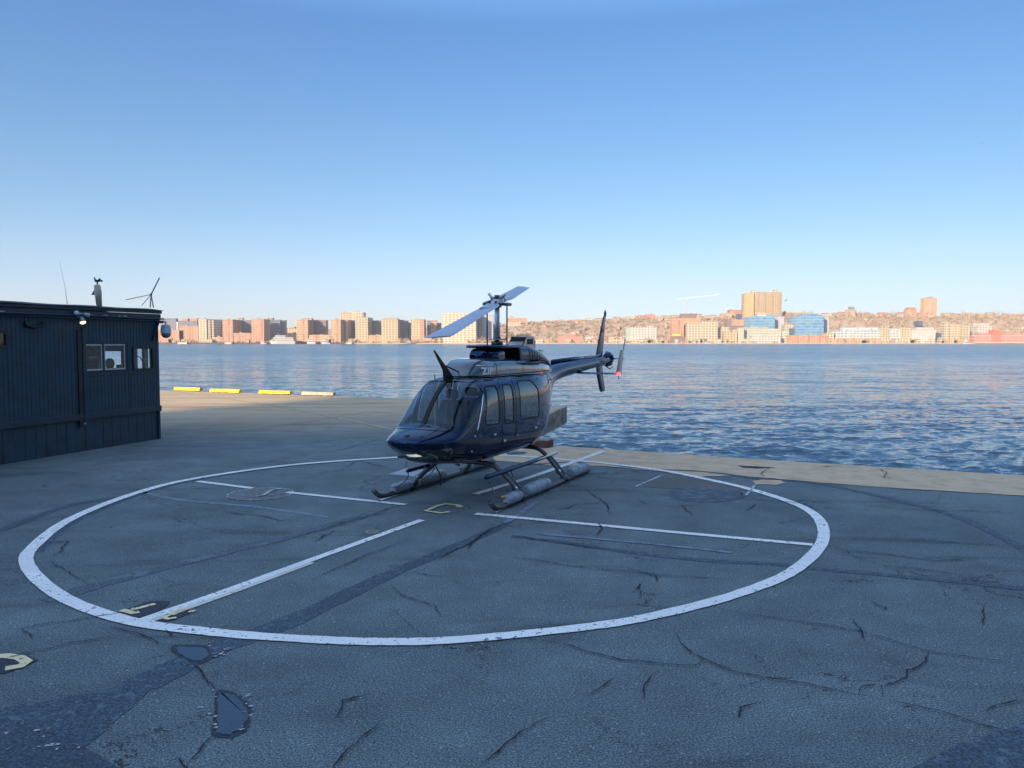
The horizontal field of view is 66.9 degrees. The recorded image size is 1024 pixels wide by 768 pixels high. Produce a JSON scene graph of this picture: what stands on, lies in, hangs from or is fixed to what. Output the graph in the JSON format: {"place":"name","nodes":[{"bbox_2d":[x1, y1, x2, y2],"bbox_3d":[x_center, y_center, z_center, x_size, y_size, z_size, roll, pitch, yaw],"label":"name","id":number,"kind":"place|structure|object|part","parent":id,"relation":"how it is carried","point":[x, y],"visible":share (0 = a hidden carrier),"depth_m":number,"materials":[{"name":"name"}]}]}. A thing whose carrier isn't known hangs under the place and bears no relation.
{"place":"outdoors","nodes":[
{"label":"outdoors","id":0,"kind":"place"},
{"bbox_2d":[198,318,213,341],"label":"apartment building","id":1,"kind":"structure","parent":0,"point":[205,329],"depth_m":1297.18,"materials":[{"name":"beige concrete"}]},
{"bbox_2d":[331,318,354,342],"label":"apartment building","id":2,"kind":"structure","parent":0,"point":[343,330],"depth_m":1310.26,"materials":[{"name":"beige brick"}]},
{"bbox_2d":[400,320,410,340],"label":"apartment building","id":3,"kind":"structure","parent":0,"point":[405,329],"depth_m":1341.65,"materials":[{"name":"grey concrete"}]},
{"bbox_2d":[411,318,431,342],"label":"apartment building","id":4,"kind":"structure","parent":0,"point":[418,329],"depth_m":1306.46,"materials":[{"name":"beige brick"}]},
{"bbox_2d":[427,320,441,339],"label":"apartment building","id":5,"kind":"structure","parent":0,"point":[433,326],"depth_m":1356.04,"materials":[{"name":"orange brick"}]},
{"bbox_2d":[442,312,493,342],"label":"apartment building","id":6,"kind":"structure","parent":0,"point":[474,330],"depth_m":1297.87,"materials":[{"name":"beige concrete"}]},
{"bbox_2d":[0,390,1023,767],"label":"ground","id":7,"kind":"structure","parent":0,"point":[236,580],"depth_m":7.87,"materials":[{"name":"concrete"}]},
{"bbox_2d":[0,301,163,464],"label":"site cabin","id":8,"kind":"object","parent":7,"relation":"on","point":[64,390],"visible":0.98,"depth_m":18.71,"materials":[{"name":"black paint"}]},
{"bbox_2d":[0,331,7,347],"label":"window","id":9,"kind":"structure","parent":8,"relation":"in","point":[5,333],"depth_m":16.97,"materials":[{"name":"black glass"}]},
{"bbox_2d":[74,310,89,323],"bbox_3d":[-10.376,-1.605,18.698,0.200,0.326,0.395,1,3,18],"label":"flood lamp","id":10,"kind":"object","parent":8,"relation":"attached to","point":[82,320],"visible":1,"depth_m":18.68,"materials":[{"name":"grey metal"}]},
{"bbox_2d":[91,277,102,305],"bbox_3d":[-10.448,-2.324,19.535,0.263,0.736,0.180,2,4,34],"label":"wind sensor mast","id":11,"kind":"object","parent":8,"relation":"on","point":[97,292],"visible":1,"depth_m":19.46,"materials":[{"name":"grey metal"}]},
{"bbox_2d":[86,343,126,371],"bbox_3d":[-10.282,-0.680,19.592,0.052,0.724,1.359,1,3,18],"label":"window","id":12,"kind":"structure","parent":8,"relation":"in","point":[102,345],"depth_m":19.54,"materials":[{"name":"grey metal"}]},
{"bbox_2d":[105,358,114,368],"bbox_3d":[-10.835,-0.008,20.791,0.480,1.365,0.480,3,4,38],"label":"office chair","id":13,"kind":"object","parent":8,"relation":"on","point":[109,362],"visible":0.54,"depth_m":20.64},
{"bbox_2d":[126,278,159,307],"bbox_3d":[-9.686,-2.415,20.498,0.699,0.812,0.814,0,3,0],"label":"tripod aerial","id":14,"kind":"object","parent":8,"relation":"on","point":[150,294],"visible":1,"depth_m":20.50,"materials":[{"name":"grey metal"}]},
{"bbox_2d":[132,347,154,370],"bbox_3d":[-9.898,-0.682,20.809,0.050,0.639,0.744,1,3,18],"label":"window","id":15,"kind":"structure","parent":8,"relation":"in","point":[133,348],"depth_m":20.76,"materials":[{"name":"black metal"}]},
{"bbox_2d":[159,321,170,337],"bbox_3d":[-9.563,-1.500,21.354,0.342,0.472,0.280,0,3,0],"label":"security camera","id":16,"kind":"object","parent":8,"relation":"attached to","point":[165,332],"visible":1,"depth_m":21.27,"materials":[{"name":"plastic"}]},
{"bbox_2d":[174,387,202,390],"bbox_3d":[-17.597,0.280,42.134,1.786,0.198,0.260,1,3,21],"label":"wheel stop","id":17,"kind":"object","parent":7,"relation":"on","point":[187,388],"visible":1,"depth_m":42.05,"materials":[{"name":"yellow paint"}]},
{"bbox_2d":[210,389,241,392],"bbox_3d":[-14.984,0.364,40.597,1.916,0.198,0.260,1,3,21],"label":"wheel stop","id":18,"kind":"object","parent":7,"relation":"on","point":[226,390],"visible":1,"depth_m":40.47,"materials":[{"name":"yellow paint"}]},
{"bbox_2d":[259,390,292,394],"bbox_3d":[-12.033,0.429,39.463,1.900,0.195,0.260,1,3,21],"label":"wheel stop","id":19,"kind":"object","parent":7,"relation":"on","point":[275,392],"visible":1,"depth_m":39.33,"materials":[{"name":"yellow paint"}]},
{"bbox_2d":[301,391,335,395],"bbox_3d":[-9.589,0.486,38.397,1.847,0.198,0.260,1,3,21],"label":"wheel stop","id":20,"kind":"object","parent":7,"relation":"on","point":[306,393],"visible":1,"depth_m":38.29,"materials":[{"name":"white concrete"}]},
{"bbox_2d":[372,286,625,512],"bbox_3d":[-0.008,-0.190,15.110,3.009,4.110,12.193,1,3,19],"label":"helicopter","id":21,"kind":"object","parent":7,"relation":"on","point":[510,384],"visible":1,"depth_m":13.66,"materials":[{"name":"blue metal"}]},
{"bbox_3d":[-1.812,1.071,12.415,0.396,0.241,0.822,-2,3,-25],"label":"chin window","id":22,"kind":"part","parent":21,"relation":"part of","materials":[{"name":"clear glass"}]},
{"bbox_3d":[-1.457,0.516,13.450,0.266,1.166,0.826,2,4,26],"label":"front door","id":23,"kind":"part","parent":21,"relation":"part of","materials":[{"name":"clear glass"}]},
{"bbox_3d":[-1.084,1.091,12.057,0.828,0.241,0.394,-1,3,-13],"label":"chin window","id":24,"kind":"part","parent":21,"relation":"part of","materials":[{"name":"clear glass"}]},
{"bbox_3d":[-1.194,0.480,14.106,0.159,1.166,0.523,2,4,26],"label":"narrow door","id":25,"kind":"part","parent":21,"relation":"part of","materials":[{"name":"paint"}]},
{"bbox_3d":[-0.810,0.437,14.889,0.159,1.165,1.179,2,4,26],"label":"rear door","id":26,"kind":"part","parent":21,"relation":"part of","materials":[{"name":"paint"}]},
{"bbox_3d":[-0.461,0.543,12.965,0.266,1.166,0.826,2,4,26],"label":"front door","id":27,"kind":"part","parent":21,"relation":"part of","materials":[{"name":"blue paint"}]},
{"bbox_3d":[-0.105,0.509,13.576,0.159,1.166,0.523,2,4,26],"label":"narrow door","id":28,"kind":"part","parent":21,"relation":"part of","materials":[{"name":"blue paint"}]},
{"bbox_3d":[0.277,0.466,14.360,0.159,1.165,1.180,2,4,26],"label":"rear door","id":29,"kind":"part","parent":21,"relation":"part of","materials":[{"name":"blue paint"}]},
{"bbox_2d":[0,0,1023,329],"label":"sky","id":30,"kind":"structure","parent":0,"point":[291,161],"materials":[{"name":"blue"}]},
{"bbox_2d":[531,438,552,447],"bbox_3d":[0.727,1.503,19.857,0.570,0.197,0.400,1,3,24],"label":"timber block","id":31,"kind":"object","parent":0,"point":[544,442],"depth_m":19.66,"materials":[{"name":"brown wood"}]},
{"bbox_2d":[105,344,1023,474],"bbox_3d":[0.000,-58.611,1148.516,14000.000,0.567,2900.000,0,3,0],"label":"water","id":32,"kind":"structure","parent":0,"point":[952,407],"depth_m":72.67,"materials":[{"name":"blue liquid"}]},
{"bbox_2d":[270,333,295,343],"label":"ferry","id":33,"kind":"object","parent":32,"relation":"on","point":[280,339],"visible":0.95,"depth_m":1265.50,"materials":[{"name":"white metal"}]},
{"bbox_2d":[307,339,315,343],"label":"cabin cruiser","id":34,"kind":"object","parent":32,"relation":"on","point":[310,341],"visible":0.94,"depth_m":1281.60,"materials":[{"name":"white plastic"}]},
{"bbox_2d":[159,317,1023,343],"bbox_3d":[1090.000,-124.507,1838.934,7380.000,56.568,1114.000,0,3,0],"label":"shore","id":35,"kind":"structure","parent":0,"point":[844,322],"depth_m":1467.54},
{"bbox_2d":[158,318,183,341],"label":"apartment building","id":36,"kind":"structure","parent":35,"relation":"on","point":[173,323],"depth_m":1297.96,"materials":[{"name":"orange brick"}]},
{"bbox_2d":[178,318,198,340],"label":"apartment building","id":37,"kind":"structure","parent":35,"relation":"on","point":[189,328],"depth_m":1297.68,"materials":[{"name":"orange brick"}]},
{"bbox_2d":[211,319,222,341],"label":"office building","id":38,"kind":"structure","parent":35,"relation":"on","point":[217,330],"depth_m":1309.06,"materials":[{"name":"blue glass"}]},
{"bbox_2d":[222,318,268,341],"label":"apartment building","id":39,"kind":"structure","parent":35,"relation":"on","point":[242,329],"depth_m":1298.01,"materials":[{"name":"orange brick"}]},
{"bbox_2d":[267,318,286,340],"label":"apartment building","id":40,"kind":"structure","parent":35,"relation":"on","point":[276,327],"depth_m":1347.12,"materials":[{"name":"brick"}]},
{"bbox_2d":[285,327,296,341],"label":"building","id":41,"kind":"structure","parent":35,"relation":"on","point":[291,331],"depth_m":1357.96,"materials":[{"name":"beige brick"}]},
{"bbox_2d":[296,318,330,341],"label":"apartment building","id":42,"kind":"structure","parent":35,"relation":"on","point":[316,330],"depth_m":1299.86,"materials":[{"name":"beige brick"}]},
{"bbox_2d":[341,311,365,319],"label":"apartment building","id":43,"kind":"structure","parent":35,"relation":"on","point":[349,316],"depth_m":1434.99,"materials":[{"name":"beige concrete"}]},
{"bbox_2d":[355,316,399,342],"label":"apartment building","id":44,"kind":"structure","parent":35,"relation":"on","point":[369,329],"depth_m":1297.50,"materials":[{"name":"beige brick"}]},
{"bbox_2d":[508,316,527,326],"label":"apartment building","id":45,"kind":"structure","parent":35,"relation":"on","point":[512,321],"depth_m":1514.95,"materials":[{"name":"orange brick"}]},
{"bbox_2d":[557,332,581,342],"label":"hall","id":46,"kind":"structure","parent":35,"relation":"on","point":[573,338],"depth_m":1303.86,"materials":[{"name":"red brick"}]},
{"bbox_2d":[177,339,970,342],"bbox_3d":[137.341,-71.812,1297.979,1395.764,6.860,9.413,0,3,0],"label":"waterfront shrubs","id":47,"kind":"object","parent":35,"relation":"on","point":[441,341],"visible":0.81,"depth_m":1296.84,"materials":[{"name":"brown plant"}]},
{"bbox_2d":[584,336,594,342],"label":"shed","id":48,"kind":"structure","parent":35,"relation":"on","point":[588,337],"depth_m":1302.86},
{"bbox_2d":[608,336,621,342],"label":"shed","id":49,"kind":"structure","parent":35,"relation":"on","point":[611,339],"depth_m":1327.91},
{"bbox_2d":[613,337,619,342],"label":"shed","id":50,"kind":"structure","parent":35,"relation":"on","point":[615,339],"depth_m":1296.55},
{"bbox_2d":[635,314,655,319],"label":"building","id":51,"kind":"structure","parent":35,"relation":"on","point":[653,316],"depth_m":1545.05,"materials":[{"name":"pink brick"}]},
{"bbox_2d":[644,337,650,342],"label":"shed","id":52,"kind":"structure","parent":35,"relation":"on","point":[646,339],"depth_m":1296.65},
{"bbox_2d":[676,294,719,313],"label":"tower crane","id":53,"kind":"object","parent":35,"relation":"on","point":[686,298],"visible":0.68,"depth_m":1413.18,"materials":[{"name":"white metal"}]},
{"bbox_2d":[720,309,740,317],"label":"building","id":54,"kind":"structure","parent":35,"relation":"on","point":[730,313],"depth_m":1564.32,"materials":[{"name":"orange brick"}]},
{"bbox_2d":[724,314,744,330],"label":"office building","id":55,"kind":"structure","parent":35,"relation":"on","point":[738,322],"depth_m":1396.12,"materials":[{"name":"brick"}]},
{"bbox_2d":[493,314,1023,341],"bbox_3d":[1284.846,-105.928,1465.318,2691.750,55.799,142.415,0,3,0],"label":"hillside woods","id":56,"kind":"object","parent":35,"relation":"on","point":[721,319],"visible":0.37,"depth_m":1484.41,"materials":[{"name":"brown plant"}]},
{"bbox_2d":[741,290,781,317],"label":"apartment tower","id":57,"kind":"structure","parent":35,"relation":"on","point":[753,302],"depth_m":1529.23,"materials":[{"name":"beige brick"}]},
{"bbox_2d":[742,313,783,330],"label":"office building","id":58,"kind":"structure","parent":35,"relation":"on","point":[768,321],"depth_m":1371.38,"materials":[{"name":"blue glass"}]},
{"bbox_2d":[782,311,803,316],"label":"building","id":59,"kind":"structure","parent":35,"relation":"on","point":[784,313],"depth_m":1554.16,"materials":[{"name":"orange brick"}]},
{"bbox_2d":[787,332,833,342],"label":"building","id":60,"kind":"structure","parent":35,"relation":"on","point":[822,338],"depth_m":1307.85,"materials":[{"name":"orange brick"}]},
{"bbox_2d":[838,338,844,342],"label":"shed","id":61,"kind":"structure","parent":35,"relation":"on","point":[841,340],"depth_m":1296.46,"materials":[{"name":"orange brick"}]},
{"bbox_2d":[845,307,855,316],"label":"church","id":62,"kind":"structure","parent":35,"relation":"on","point":[851,311],"depth_m":1544.66,"materials":[{"name":"orange stone"}]},
{"bbox_2d":[903,307,916,317],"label":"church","id":63,"kind":"structure","parent":35,"relation":"on","point":[912,311],"depth_m":1544.94,"materials":[{"name":"orange brick"}]},
{"bbox_2d":[914,321,922,325],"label":"house","id":64,"kind":"structure","parent":35,"relation":"on","point":[918,323],"depth_m":1446.08,"materials":[{"name":"grey glass"}]},
{"bbox_2d":[916,312,933,317],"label":"building","id":65,"kind":"structure","parent":35,"relation":"on","point":[924,314],"depth_m":1529.77,"materials":[{"name":"orange brick"}]},
{"bbox_2d":[920,297,936,314],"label":"apartment tower","id":66,"kind":"structure","parent":35,"relation":"on","point":[928,304],"depth_m":1543.62,"materials":[{"name":"brick"}]},
{"bbox_2d":[935,333,940,342],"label":"building","id":67,"kind":"structure","parent":35,"relation":"on","point":[937,335],"depth_m":1315.56,"materials":[{"name":"grey glass"}]},
{"bbox_2d":[937,337,943,342],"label":"shed","id":68,"kind":"structure","parent":35,"relation":"on","point":[939,339],"depth_m":1296.80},
{"bbox_2d":[948,338,956,342],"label":"shed","id":69,"kind":"structure","parent":35,"relation":"on","point":[951,340],"depth_m":1296.46,"materials":[{"name":"beige"}]},
{"bbox_2d":[961,337,967,342],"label":"shed","id":70,"kind":"structure","parent":35,"relation":"on","point":[964,339],"depth_m":1296.55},
{"bbox_2d":[969,330,1023,342],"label":"pier hall","id":71,"kind":"structure","parent":35,"relation":"on","point":[994,336],"depth_m":1291.79,"materials":[{"name":"red brick"}]},
{"bbox_2d":[625,326,657,342],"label":"apartment building","id":72,"kind":"structure","parent":0,"point":[634,334],"depth_m":1317.09,"materials":[{"name":"beige concrete"}]},
{"bbox_2d":[670,313,700,342],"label":"warehouse","id":73,"kind":"structure","parent":0,"point":[677,328],"depth_m":1327.44,"materials":[{"name":"orange brick"}]},
{"bbox_2d":[685,320,717,342],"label":"apartment building","id":74,"kind":"structure","parent":0,"point":[707,330],"depth_m":1303.67,"materials":[{"name":"beige concrete"}]},
{"bbox_2d":[718,326,743,342],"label":"apartment building","id":75,"kind":"structure","parent":0,"point":[736,335],"depth_m":1301.86,"materials":[{"name":"beige concrete"}]},
{"bbox_2d":[742,326,788,342],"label":"terrace building","id":76,"kind":"structure","parent":0,"point":[760,334],"depth_m":1313.10,"materials":[{"name":"beige concrete"}]},
{"bbox_2d":[782,314,828,334],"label":"office building","id":77,"kind":"structure","parent":0,"point":[808,324],"depth_m":1346.83,"materials":[{"name":"blue glass"}]},
{"bbox_2d":[829,327,880,342],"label":"office building","id":78,"kind":"structure","parent":0,"point":[854,334],"depth_m":1315.37,"materials":[{"name":"beige brick"}]},
{"bbox_2d":[878,324,911,342],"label":"office building","id":79,"kind":"structure","parent":0,"point":[902,334],"depth_m":1313.10,"materials":[{"name":"beige concrete"}]},
{"bbox_2d":[910,327,939,342],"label":"apartment building","id":80,"kind":"structure","parent":0,"point":[923,334],"depth_m":1305.67,"materials":[{"name":"beige concrete"}]},
{"bbox_2d":[940,322,969,342],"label":"apartment building","id":81,"kind":"structure","parent":0,"point":[949,330],"depth_m":1307.20,"materials":[{"name":"beige brick"}]},
{"bbox_2d":[969,323,992,334],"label":"apartment building","id":82,"kind":"structure","parent":0,"point":[980,327],"depth_m":1330.27,"materials":[{"name":"beige concrete"}]}
]}

